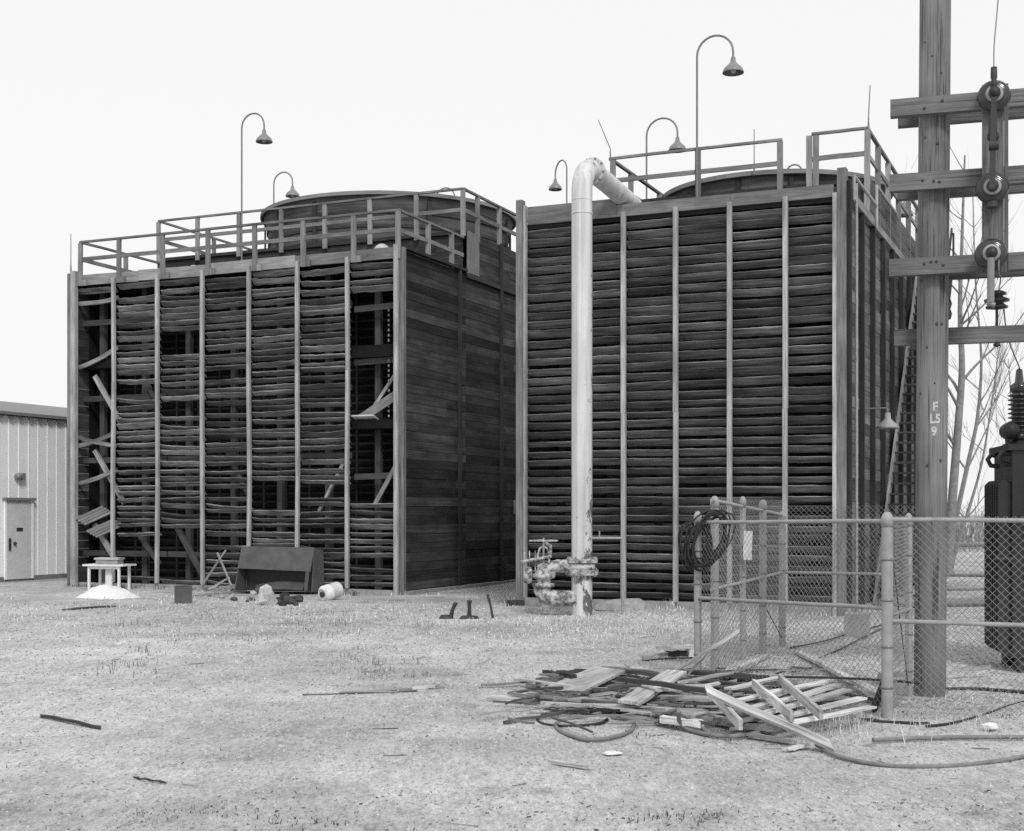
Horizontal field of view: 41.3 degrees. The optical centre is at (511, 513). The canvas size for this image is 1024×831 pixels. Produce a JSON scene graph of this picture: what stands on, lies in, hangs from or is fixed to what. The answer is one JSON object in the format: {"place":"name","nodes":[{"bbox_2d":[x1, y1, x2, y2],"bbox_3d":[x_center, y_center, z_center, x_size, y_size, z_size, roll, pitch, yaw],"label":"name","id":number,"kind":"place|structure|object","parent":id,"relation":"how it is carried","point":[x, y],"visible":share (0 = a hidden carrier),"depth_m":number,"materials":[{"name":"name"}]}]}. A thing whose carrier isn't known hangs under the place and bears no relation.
{"place":"outdoors","nodes":[
{"label":"outdoors","id":0,"kind":"place"},
{"bbox_2d":[0,515,1023,830],"bbox_3d":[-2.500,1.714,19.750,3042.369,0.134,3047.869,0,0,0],"label":"ground","id":1,"kind":"structure","parent":0,"point":[44,593],"depth_m":10.53,"materials":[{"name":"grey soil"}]},
{"bbox_2d":[0,401,88,581],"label":"metal shed","id":2,"kind":"structure","parent":1,"relation":"on","point":[33,491],"depth_m":36.12,"materials":[{"name":"metal"}]},
{"bbox_2d":[2,498,35,579],"bbox_3d":[-12.875,0.640,35.509,0.119,2.120,1.100,0,0,24],"label":"door","id":3,"kind":"structure","parent":2,"relation":"in","point":[18,517],"depth_m":35.49,"materials":[{"name":"grey paint"}]},
{"bbox_2d":[40,714,100,728],"bbox_3d":[-3.697,1.733,11.354,1.076,0.034,0.039,0,0,43],"label":"stray stick","id":4,"kind":"object","parent":1,"relation":"on","point":[82,723],"visible":1,"depth_m":11.30,"materials":[{"name":"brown wood"}]},
{"bbox_2d":[61,605,115,610],"bbox_3d":[-7.799,1.734,25.050,0.151,0.042,1.218,0,0,28],"label":"stray stick","id":5,"kind":"object","parent":1,"relation":"on","point":[91,607],"visible":0.97,"depth_m":24.95,"materials":[{"name":"grey wood"}]},
{"bbox_2d":[75,584,139,598],"bbox_3d":[-8.506,1.640,28.770,1.333,0.301,1.149,0,0,27],"label":"sand heap","id":6,"kind":"object","parent":1,"relation":"on","point":[105,591],"visible":1,"depth_m":28.41,"materials":[{"name":"white sand"}]},
{"bbox_2d":[82,563,135,590],"bbox_3d":[-9.190,1.470,31.003,1.020,0.660,0.604,0,0,14],"label":"white table","id":7,"kind":"object","parent":1,"relation":"on","point":[108,568],"visible":0.76,"depth_m":30.87,"materials":[{"name":"paint"}]},
{"bbox_2d":[94,557,124,563],"bbox_3d":[-9.190,1.068,30.999,0.580,0.150,0.360,0,0,8],"label":"wooden box","id":8,"kind":"object","parent":7,"relation":"on","point":[109,560],"visible":1,"depth_m":30.85,"materials":[{"name":"grey wood"}]},
{"bbox_2d":[174,585,191,603],"bbox_3d":[-6.484,1.593,26.776,0.340,0.355,0.320,0,0,-14],"label":"concrete block","id":9,"kind":"object","parent":1,"relation":"on","point":[182,594],"depth_m":26.62,"materials":[{"name":"concrete"}]},
{"bbox_2d":[258,584,277,604],"bbox_3d":[-4.742,1.574,26.069,0.368,0.458,0.338,0,0,-41],"label":"boulder","id":10,"kind":"object","parent":1,"relation":"on","point":[266,596],"visible":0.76,"depth_m":25.98,"materials":[{"name":"stone"}]},
{"bbox_2d":[233,546,323,592],"bbox_3d":[-5.107,1.230,29.747,1.930,1.040,0.500,0,0,8],"label":"steel hopper","id":11,"kind":"object","parent":1,"relation":"on","point":[285,569],"visible":0.87,"depth_m":29.69,"materials":[{"name":"metal"}]},
{"bbox_2d":[67,187,529,594],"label":"cooling tower","id":12,"kind":"structure","parent":1,"relation":"on","point":[320,372],"depth_m":31.80,"materials":[{"name":"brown wood"}]},
{"bbox_2d":[241,113,272,259],"bbox_3d":[-6.509,-7.951,34.434,0.886,4.522,0.430,0,0,7],"label":"gooseneck lamp","id":13,"kind":"object","parent":12,"relation":"on","point":[263,138],"visible":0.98,"depth_m":34.66,"materials":[{"name":"metal"}]},
{"bbox_2d":[273,172,299,203],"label":"gooseneck lamp","id":14,"kind":"object","parent":12,"relation":"on","point":[292,192],"visible":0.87,"depth_m":40.42,"materials":[{"name":"metal"}]},
{"bbox_2d":[318,582,343,599],"bbox_3d":[-3.700,1.585,27.666,0.339,0.392,0.501,0,0,41],"label":"white canister","id":15,"kind":"object","parent":1,"relation":"on","point":[333,590],"visible":0.98,"depth_m":27.54,"materials":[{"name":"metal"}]},
{"bbox_2d":[302,690,416,695],"bbox_3d":[-1.469,1.741,13.154,1.116,0.030,0.049,0,0,-15],"label":"stray stick","id":16,"kind":"object","parent":1,"relation":"on","point":[358,693],"visible":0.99,"depth_m":13.14,"materials":[{"name":"grey wood"}]},
{"bbox_2d":[340,686,444,692],"bbox_3d":[-1.172,1.736,13.408,1.083,0.027,0.047,0,0,-24],"label":"stray stick","id":17,"kind":"object","parent":1,"relation":"on","point":[388,689],"visible":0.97,"depth_m":13.36,"materials":[{"name":"grey wood"}]},
{"bbox_2d":[412,685,439,689],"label":"stray stick","id":18,"kind":"object","parent":1,"relation":"on","point":[422,687],"visible":1,"depth_m":13.52,"materials":[{"name":"white wood"}]},
{"bbox_2d":[439,602,457,618],"bbox_3d":[-1.059,1.626,22.685,0.308,0.311,0.232,0,0,0],"label":"iron stub","id":19,"kind":"object","parent":1,"relation":"on","point":[451,613],"visible":0.88,"depth_m":22.65,"materials":[{"name":"grey metal"}]},
{"bbox_2d":[459,600,478,618],"bbox_3d":[-0.706,1.593,22.477,0.328,0.354,0.328,0,0,0],"label":"iron stub","id":20,"kind":"object","parent":1,"relation":"on","point":[469,615],"visible":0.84,"depth_m":22.44,"materials":[{"name":"black metal"}]},
{"bbox_2d":[0,593,1022,830],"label":"litter","id":21,"kind":"object","parent":1,"relation":"on","point":[480,747],"visible":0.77,"depth_m":9.10,"materials":[{"name":"white plant"}]},
{"bbox_2d":[0,591,1023,830],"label":"pebbles","id":22,"kind":"object","parent":1,"relation":"on","point":[962,703],"visible":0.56,"depth_m":13.22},
{"bbox_2d":[507,600,524,605],"bbox_3d":[0.068,1.700,25.646,0.290,0.140,0.200,0,0,-20],"label":"dark block","id":23,"kind":"object","parent":1,"relation":"on","point":[516,602],"depth_m":25.56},
{"bbox_2d":[487,695,587,701],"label":"scrap board","id":24,"kind":"object","parent":1,"relation":"on","point":[501,697],"visible":0.37,"depth_m":12.64,"materials":[{"name":"grey wood"}]},
{"bbox_2d":[64,582,1017,830],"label":"dead weeds","id":25,"kind":"object","parent":1,"relation":"on","point":[205,588],"visible":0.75,"depth_m":15.80,"materials":[{"name":"plant"}]},
{"bbox_2d":[525,676,564,686],"bbox_3d":[0.466,1.720,14.229,0.437,0.060,1.379,0,0,14],"label":"plywood sheet","id":26,"kind":"object","parent":1,"relation":"on","point":[534,685],"visible":0.21,"depth_m":13.74,"materials":[{"name":"grey wood"}]},
{"bbox_2d":[542,670,576,678],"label":"scrap board","id":27,"kind":"object","parent":26,"relation":"on","point":[570,675],"visible":0.76,"depth_m":13.81,"materials":[{"name":"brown wood"}]},
{"bbox_2d":[541,602,594,608],"bbox_3d":[1.033,1.733,25.126,1.016,0.347,0.365,0,0,0],"label":"footing","id":28,"kind":"object","parent":1,"relation":"on","point":[556,607],"visible":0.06,"depth_m":24.99,"materials":[{"name":"concrete"}]},
{"bbox_2d":[548,760,594,768],"bbox_3d":[0.410,1.737,9.417,0.387,0.025,0.048,0,0,41],"label":"stray stick","id":29,"kind":"object","parent":1,"relation":"on","point":[571,764],"visible":1,"depth_m":9.40,"materials":[{"name":"grey wood"}]},
{"bbox_2d":[536,709,608,726],"bbox_3d":[0.509,1.719,11.498,0.616,0.067,0.850,0,0,0],"label":"rubber hose","id":30,"kind":"object","parent":1,"relation":"on","point":[604,721],"visible":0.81,"depth_m":11.20,"materials":[{"name":"grey rubber"}]},
{"bbox_2d":[534,157,640,615],"bbox_3d":[1.777,-2.191,24.229,1.281,8.083,3.288,0,0,35],"label":"riser pipe","id":31,"kind":"object","parent":1,"relation":"on","point":[579,566],"visible":0.98,"depth_m":23.15,"materials":[{"name":"white metal"}]},
{"bbox_2d":[521,538,557,586],"bbox_3d":[0.473,0.830,23.270,0.646,0.840,0.512,0,0,0],"label":"gate valve","id":32,"kind":"object","parent":31,"relation":"attached to","point":[542,575],"visible":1,"depth_m":23.17,"materials":[{"name":"paint"}]},
{"bbox_2d":[554,700,668,741],"bbox_3d":[0.740,1.693,11.264,0.726,0.120,1.696,0,0,21],"label":"rubber hose","id":33,"kind":"object","parent":1,"relation":"on","point":[596,739],"visible":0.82,"depth_m":10.66,"materials":[{"name":"grey rubber"}]},
{"bbox_2d":[594,598,653,611],"bbox_3d":[2.049,1.730,24.646,1.143,0.404,0.436,0,0,0],"label":"footing","id":34,"kind":"object","parent":1,"relation":"on","point":[630,604],"visible":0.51,"depth_m":24.51,"materials":[{"name":"concrete"}]},
{"bbox_2d":[620,714,659,722],"bbox_3d":[1.091,1.675,11.114,0.554,0.121,0.062,0,0,-33],"label":"scrap lath","id":35,"kind":"object","parent":1,"relation":"on","point":[639,717],"visible":0.81,"depth_m":11.06,"materials":[{"name":"grey wood"}]},
{"bbox_2d":[611,707,679,720],"bbox_3d":[1.061,1.684,11.490,0.332,0.139,0.671,0,0,-43],"label":"wooden plank","id":36,"kind":"object","parent":1,"relation":"on","point":[652,716],"visible":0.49,"depth_m":11.42,"materials":[{"name":"grey wood"}]},
{"bbox_2d":[642,650,678,659],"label":"scrap board","id":37,"kind":"object","parent":1,"relation":"on","point":[651,655],"visible":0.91,"depth_m":16.33,"materials":[{"name":"grey wood"}]},
{"bbox_2d":[480,665,857,732],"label":"wood splinters","id":38,"kind":"object","parent":1,"relation":"on","point":[529,699],"visible":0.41,"depth_m":12.20,"materials":[{"name":"grey wood"}]},
{"bbox_2d":[517,686,563,692],"bbox_3d":[0.262,1.667,12.871,0.453,0.068,0.053,0,0,3],"label":"scrap lath","id":39,"kind":"object","parent":38,"relation":"on","point":[551,688],"visible":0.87,"depth_m":12.85,"materials":[{"name":"grey wood"}]},
{"bbox_2d":[539,666,624,694],"bbox_3d":[0.761,1.647,13.542,0.519,0.115,1.932,0,0,22],"label":"plywood sheet","id":40,"kind":"object","parent":38,"relation":"on","point":[590,678],"visible":0.79,"depth_m":13.42,"materials":[{"name":"grey wood"}]},
{"bbox_2d":[513,679,574,685],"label":"scrap board","id":41,"kind":"object","parent":40,"relation":"on","point":[542,682],"visible":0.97,"depth_m":13.51,"materials":[{"name":"grey wood"}]},
{"bbox_2d":[578,684,640,695],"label":"scrap board","id":42,"kind":"object","parent":40,"relation":"on","point":[622,686],"visible":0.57,"depth_m":12.91,"materials":[{"name":"grey wood"}]},
{"bbox_2d":[581,699,648,705],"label":"scrap board","id":43,"kind":"object","parent":38,"relation":"on","point":[593,701],"visible":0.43,"depth_m":11.89,"materials":[{"name":"grey wood"}]},
{"bbox_2d":[593,703,651,715],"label":"scrap board","id":44,"kind":"object","parent":38,"relation":"on","point":[630,710],"visible":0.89,"depth_m":11.54,"materials":[{"name":"grey wood"}]},
{"bbox_2d":[540,701,707,712],"bbox_3d":[0.947,1.668,11.720,1.585,0.062,0.056,0,0,27],"label":"scrap board","id":45,"kind":"object","parent":38,"relation":"on","point":[685,710],"visible":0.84,"depth_m":11.76,"materials":[{"name":"grey wood"}]},
{"bbox_2d":[618,669,686,705],"bbox_3d":[1.290,1.562,12.305,0.218,0.124,1.664,0,0,22],"label":"scrap board","id":46,"kind":"object","parent":38,"relation":"on","point":[640,695],"visible":0.83,"depth_m":12.07,"materials":[{"name":"grey wood"}]},
{"bbox_2d":[615,676,705,692],"bbox_3d":[1.301,1.500,11.954,0.055,0.099,1.493,0,0,-27],"label":"scrap board","id":47,"kind":"object","parent":46,"relation":"on","point":[662,684],"visible":0.94,"depth_m":11.89,"materials":[{"name":"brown wood"}]},
{"bbox_2d":[655,681,719,691],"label":"scrap board","id":48,"kind":"object","parent":46,"relation":"on","point":[712,684],"visible":0.63,"depth_m":11.98,"materials":[{"name":"grey wood"}]},
{"bbox_2d":[632,701,679,714],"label":"scrap board","id":49,"kind":"object","parent":38,"relation":"on","point":[670,706],"visible":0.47,"depth_m":11.69,"materials":[{"name":"grey wood"}]},
{"bbox_2d":[653,695,711,701],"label":"scrap board","id":50,"kind":"object","parent":38,"relation":"on","point":[700,698],"visible":0.69,"depth_m":12.04,"materials":[{"name":"grey wood"}]},
{"bbox_2d":[679,678,747,687],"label":"scrap board","id":51,"kind":"object","parent":38,"relation":"on","point":[729,683],"visible":0.43,"depth_m":13.25,"materials":[{"name":"grey wood"}]},
{"bbox_2d":[621,669,659,676],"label":"scrap board","id":52,"kind":"object","parent":51,"relation":"on","point":[648,673],"visible":0.63,"depth_m":13.77,"materials":[{"name":"grey wood"}]},
{"bbox_2d":[674,629,739,669],"bbox_3d":[1.954,1.369,13.610,0.686,0.435,0.037,0,0,-7],"label":"scrap board","id":53,"kind":"object","parent":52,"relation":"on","point":[706,650],"visible":0.94,"depth_m":13.60,"materials":[{"name":"grey wood"}]},
{"bbox_2d":[687,670,768,679],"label":"scrap board","id":54,"kind":"object","parent":38,"relation":"on","point":[734,675],"visible":0.71,"depth_m":13.68,"materials":[{"name":"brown wood"}]},
{"bbox_2d":[665,650,687,656],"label":"scrap board","id":55,"kind":"object","parent":1,"relation":"on","point":[684,653],"visible":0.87,"depth_m":16.40,"materials":[{"name":"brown wood"}]},
{"bbox_2d":[656,644,702,649],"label":"scrap board","id":56,"kind":"object","parent":55,"relation":"on","point":[680,647],"visible":0.93,"depth_m":16.27,"materials":[{"name":"grey wood"}]},
{"bbox_2d":[660,715,703,727],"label":"scrap board","id":57,"kind":"object","parent":1,"relation":"on","point":[666,719],"visible":0.93,"depth_m":10.93,"materials":[{"name":"white wood"}]},
{"bbox_2d":[513,126,917,615],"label":"cooling tower","id":58,"kind":"structure","parent":1,"relation":"on","point":[745,324],"depth_m":25.06,"materials":[{"name":"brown wood"}]},
{"bbox_2d":[548,159,567,202],"bbox_3d":[1.302,-8.411,39.060,0.397,3.522,0.877,0,0,-12],"label":"gooseneck lamp","id":59,"kind":"object","parent":58,"relation":"on","point":[554,186],"visible":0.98,"depth_m":39.13,"materials":[{"name":"metal"}]},
{"bbox_2d":[646,117,685,198],"bbox_3d":[3.670,-7.851,32.022,0.972,3.002,0.427,0,0,38],"label":"gooseneck lamp","id":60,"kind":"object","parent":58,"relation":"on","point":[677,144],"visible":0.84,"depth_m":31.87,"materials":[{"name":"metal"}]},
{"bbox_2d":[696,34,743,196],"bbox_3d":[4.187,-7.561,27.117,0.951,4.022,0.428,0,0,39],"label":"gooseneck lamp","id":61,"kind":"object","parent":58,"relation":"on","point":[733,67],"visible":0.98,"depth_m":27.14,"materials":[{"name":"metal"}]},
{"bbox_2d":[865,407,898,428],"bbox_3d":[6.815,-1.769,24.995,0.634,0.387,0.429,0,0,-2],"label":"wall lamp","id":62,"kind":"object","parent":58,"relation":"attached to","point":[887,422],"visible":0.97,"depth_m":24.92,"materials":[{"name":"metal"}]},
{"bbox_2d":[676,709,765,738],"bbox_3d":[1.714,1.644,10.758,0.836,0.220,0.393,0,0,0],"label":"rubber hose","id":63,"kind":"object","parent":1,"relation":"on","point":[704,733],"visible":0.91,"depth_m":10.69,"materials":[{"name":"grey rubber"}]},
{"bbox_2d":[684,712,779,731],"bbox_3d":[1.753,1.699,11.164,0.153,0.051,1.158,0,0,-36],"label":"scrap board","id":64,"kind":"object","parent":1,"relation":"on","point":[762,726],"visible":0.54,"depth_m":10.86,"materials":[{"name":"grey wood"}]},
{"bbox_2d":[713,710,833,722],"bbox_3d":[2.125,1.642,11.016,1.015,0.068,0.147,0,0,-15],"label":"scrap board","id":65,"kind":"object","parent":64,"relation":"on","point":[747,718],"visible":0.31,"depth_m":10.92,"materials":[{"name":"grey wood"}]},
{"bbox_2d":[710,496,785,671],"bbox_3d":[2.885,0.845,16.411,0.101,2.110,3.322,0,0,25],"label":"chain link fence","id":66,"kind":"object","parent":1,"relation":"on","point":[715,501],"visible":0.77,"depth_m":16.39,"materials":[{"name":"metal"}]},
{"bbox_2d":[743,531,752,559],"bbox_3d":[2.759,0.368,15.879,0.111,0.343,0.011,0,0,14],"label":"notice plate","id":67,"kind":"object","parent":66,"relation":"attached to","point":[747,546],"visible":0.73,"depth_m":15.88,"materials":[{"name":"white metal"}]},
{"bbox_2d":[737,654,768,668],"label":"scrap board","id":68,"kind":"object","parent":1,"relation":"on","point":[764,657],"visible":0.77,"depth_m":15.52,"materials":[{"name":"grey wood"}]},
{"bbox_2d":[704,684,833,751],"bbox_3d":[1.948,1.552,10.401,0.096,0.374,1.299,0,0,-42],"label":"scrap board","id":69,"kind":"object","parent":1,"relation":"on","point":[782,723],"visible":0.99,"depth_m":10.36,"materials":[{"name":"grey wood"}]},
{"bbox_2d":[739,733,798,742],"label":"scrap board","id":70,"kind":"object","parent":1,"relation":"on","point":[770,737],"visible":1,"depth_m":10.46,"materials":[{"name":"grey wood"}]},
{"bbox_2d":[693,511,880,711],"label":"chain link gate","id":71,"kind":"structure","parent":1,"relation":"on","point":[699,597],"depth_m":13.07,"materials":[{"name":"metal"}]},
{"bbox_2d":[678,509,735,574],"bbox_3d":[2.056,0.304,14.337,0.593,0.708,0.375,0,0,0],"label":"hose coil","id":72,"kind":"object","parent":71,"relation":"hanging from","point":[690,563],"visible":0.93,"depth_m":14.27,"materials":[{"name":"black rubber"}]},
{"bbox_2d":[706,674,876,729],"bbox_3d":[2.339,1.530,11.494,1.401,0.201,2.574,0,0,0],"label":"broken pallet","id":73,"kind":"object","parent":1,"relation":"on","point":[804,699],"visible":0.92,"depth_m":11.21,"materials":[{"name":"grey wood"}]},
{"bbox_2d":[678,672,733,682],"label":"scrap board","id":74,"kind":"object","parent":73,"relation":"on","point":[701,678],"visible":1,"depth_m":12.62,"materials":[{"name":"grey wood"}]},
{"bbox_2d":[784,676,920,684],"bbox_3d":[3.047,1.488,12.103,1.296,0.105,0.150,0,0,-8],"label":"black cable","id":75,"kind":"object","parent":73,"relation":"on","point":[847,678],"visible":0.77,"depth_m":12.04,"materials":[{"name":"rubber"}]},
{"bbox_2d":[782,742,812,750],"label":"scrap board","id":76,"kind":"object","parent":1,"relation":"on","point":[796,746],"visible":0.99,"depth_m":10.07,"materials":[{"name":"white wood"}]},
{"bbox_2d":[794,650,876,695],"bbox_3d":[3.442,1.675,14.466,0.116,0.118,4.875,0,0,3],"label":"scrap board","id":77,"kind":"object","parent":1,"relation":"on","point":[838,672],"visible":0.71,"depth_m":14.24,"materials":[{"name":"grey wood"}]},
{"bbox_2d":[844,612,869,637],"bbox_3d":[4.984,1.600,19.600,0.340,0.340,0.300,0,0,20],"label":"pale block","id":78,"kind":"object","parent":1,"relation":"on","point":[864,618],"depth_m":19.47,"materials":[{"name":"concrete"}]},
{"bbox_2d":[871,681,880,711],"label":"scrap board","id":79,"kind":"object","parent":1,"relation":"on","point":[877,702],"visible":0.49,"depth_m":11.89,"materials":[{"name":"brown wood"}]},
{"bbox_2d":[783,505,997,651],"bbox_3d":[5.152,0.894,17.213,3.452,2.011,0.102,0,0,24],"label":"chain link fence","id":80,"kind":"object","parent":1,"relation":"on","point":[879,574],"visible":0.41,"depth_m":17.50,"materials":[{"name":"metal"}]},
{"bbox_2d":[860,718,929,723],"bbox_3d":[3.203,1.740,11.372,0.569,0.029,0.048,0,0,29],"label":"stray stick","id":81,"kind":"object","parent":1,"relation":"on","point":[888,721],"visible":0.99,"depth_m":11.35,"materials":[{"name":"grey wood"}]},
{"bbox_2d":[893,513,912,706],"bbox_3d":[3.528,0.945,12.331,0.081,1.910,1.342,0,0,23],"label":"chain link fence","id":82,"kind":"object","parent":1,"relation":"on","point":[907,553],"visible":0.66,"depth_m":12.69,"materials":[{"name":"metal"}]},
{"bbox_2d":[872,228,954,604],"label":"wooden staircase","id":83,"kind":"structure","parent":1,"relation":"on","point":[901,398],"depth_m":28.16,"materials":[{"name":"grey wood"}]},
{"bbox_2d":[814,744,1023,768],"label":"rubber hose","id":84,"kind":"object","parent":1,"relation":"on","point":[909,766],"visible":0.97,"depth_m":9.42,"materials":[{"name":"grey rubber"}]},
{"bbox_2d":[877,665,990,678],"bbox_3d":[4.411,1.640,14.137,1.550,0.068,0.055,0,0,-24],"label":"stray stick","id":85,"kind":"object","parent":1,"relation":"on","point":[966,668],"visible":0.36,"depth_m":14.26,"materials":[{"name":"grey wood"}]},
{"bbox_2d":[904,709,982,717],"bbox_3d":[3.750,1.737,11.823,0.674,0.036,0.087,0,0,26],"label":"stray stick","id":86,"kind":"object","parent":1,"relation":"on","point":[929,712],"visible":0.73,"depth_m":11.80,"materials":[{"name":"grey wood"}]},
{"bbox_2d":[872,735,1023,741],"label":"metal pipe","id":87,"kind":"object","parent":1,"relation":"on","point":[910,738],"visible":0.99,"depth_m":10.52,"materials":[{"name":"grey metal"}]},
{"bbox_2d":[881,512,1023,720],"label":"chain link fence","id":88,"kind":"object","parent":1,"relation":"on","point":[888,520],"visible":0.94,"depth_m":11.53,"materials":[{"name":"metal"}]},
{"bbox_2d":[889,0,1023,696],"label":"utility pole","id":89,"kind":"object","parent":1,"relation":"on","point":[933,112],"visible":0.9,"depth_m":12.87,"materials":[{"name":"grey wood"}]},
{"bbox_2d":[982,83,1007,273],"bbox_3d":[4.468,-3.100,12.555,0.230,1.740,0.057,0,0,17],"label":"mounting plank","id":90,"kind":"object","parent":89,"relation":"attached to","point":[994,223],"visible":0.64,"depth_m":12.52,"materials":[{"name":"grey wood"}]},
{"bbox_2d":[974,66,1010,307],"bbox_3d":[4.372,-2.969,12.418,0.313,2.209,0.283,0,0,-45],"label":"disconnect switch","id":91,"kind":"object","parent":90,"relation":"attached to","point":[992,185],"visible":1,"depth_m":12.38,"materials":[{"name":"grey ceramic"}]},
{"bbox_2d":[984,290,1009,346],"bbox_3d":[4.648,-1.873,13.015,0.237,0.545,0.237,0,0,0],"label":"pin insulator","id":92,"kind":"object","parent":89,"relation":"attached to","point":[1000,299],"visible":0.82,"depth_m":12.95,"materials":[{"name":"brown ceramic"}]},
{"bbox_2d":[899,147,1023,573],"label":"bare tree","id":93,"kind":"object","parent":1,"relation":"on","point":[955,440],"visible":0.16,"depth_m":39.92,"materials":[{"name":"grey plant"}]},
{"bbox_2d":[902,128,1023,545],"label":"bare tree","id":94,"kind":"object","parent":1,"relation":"on","point":[969,460],"visible":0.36,"depth_m":41.97,"materials":[{"name":"grey plant"}]},
{"bbox_2d":[947,598,983,606],"bbox_3d":[7.456,1.421,21.800,1.250,0.190,0.140,0,0,19],"label":"log","id":95,"kind":"object","parent":1,"relation":"on","point":[971,601],"visible":0.21,"depth_m":21.81,"materials":[{"name":"grey wood"}]},
{"bbox_2d":[947,583,983,590],"bbox_3d":[9.199,1.441,26.800,1.598,0.190,0.140,0,0,15],"label":"log","id":96,"kind":"object","parent":1,"relation":"on","point":[959,588],"visible":0.22,"depth_m":26.82,"materials":[{"name":"grey wood"}]},
{"bbox_2d":[955,501,983,551],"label":"brush","id":97,"kind":"object","parent":1,"relation":"on","point":[971,528],"visible":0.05,"depth_m":68.65,"materials":[{"name":"plant"}]},
{"bbox_2d":[955,542,983,546],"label":"log","id":98,"kind":"object","parent":1,"relation":"on","point":[978,544],"visible":0.12,"depth_m":49.74,"materials":[{"name":"grey wood"}]},
{"bbox_2d":[925,700,1023,727],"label":"black cable","id":99,"kind":"object","parent":1,"relation":"on","point":[944,724],"visible":0.82,"depth_m":11.41,"materials":[{"name":"rubber"}]},
{"bbox_2d":[947,316,1013,564],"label":"bare tree","id":100,"kind":"object","parent":1,"relation":"on","point":[974,489],"visible":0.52,"depth_m":42.97,"materials":[{"name":"grey plant"}]},
{"bbox_2d":[946,687,1023,693],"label":"black cable","id":101,"kind":"object","parent":1,"relation":"on","point":[988,689],"visible":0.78,"depth_m":13.31,"materials":[{"name":"rubber"}]},
{"bbox_2d":[980,722,997,730],"bbox_3d":[3.867,1.720,10.984,0.141,0.068,0.101,0,0,0],"label":"white stone","id":102,"kind":"object","parent":1,"relation":"on","point":[992,726],"visible":1,"depth_m":10.96,"materials":[{"name":"stone"}]},
{"bbox_2d":[979,323,1018,443],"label":"bare tree","id":103,"kind":"object","parent":1,"relation":"on","point":[1000,394],"visible":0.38,"depth_m":45.99,"materials":[{"name":"grey plant"}]},
{"bbox_2d":[984,368,1023,671],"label":"power transformer","id":104,"kind":"object","parent":1,"relation":"on","point":[1003,493],"visible":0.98,"depth_m":15.06,"materials":[{"name":"paint"}]},
{"bbox_2d":[0,0,1023,514],"label":"sky","id":105,"kind":"structure","parent":0,"point":[118,118],"materials":[{"name":"white"}]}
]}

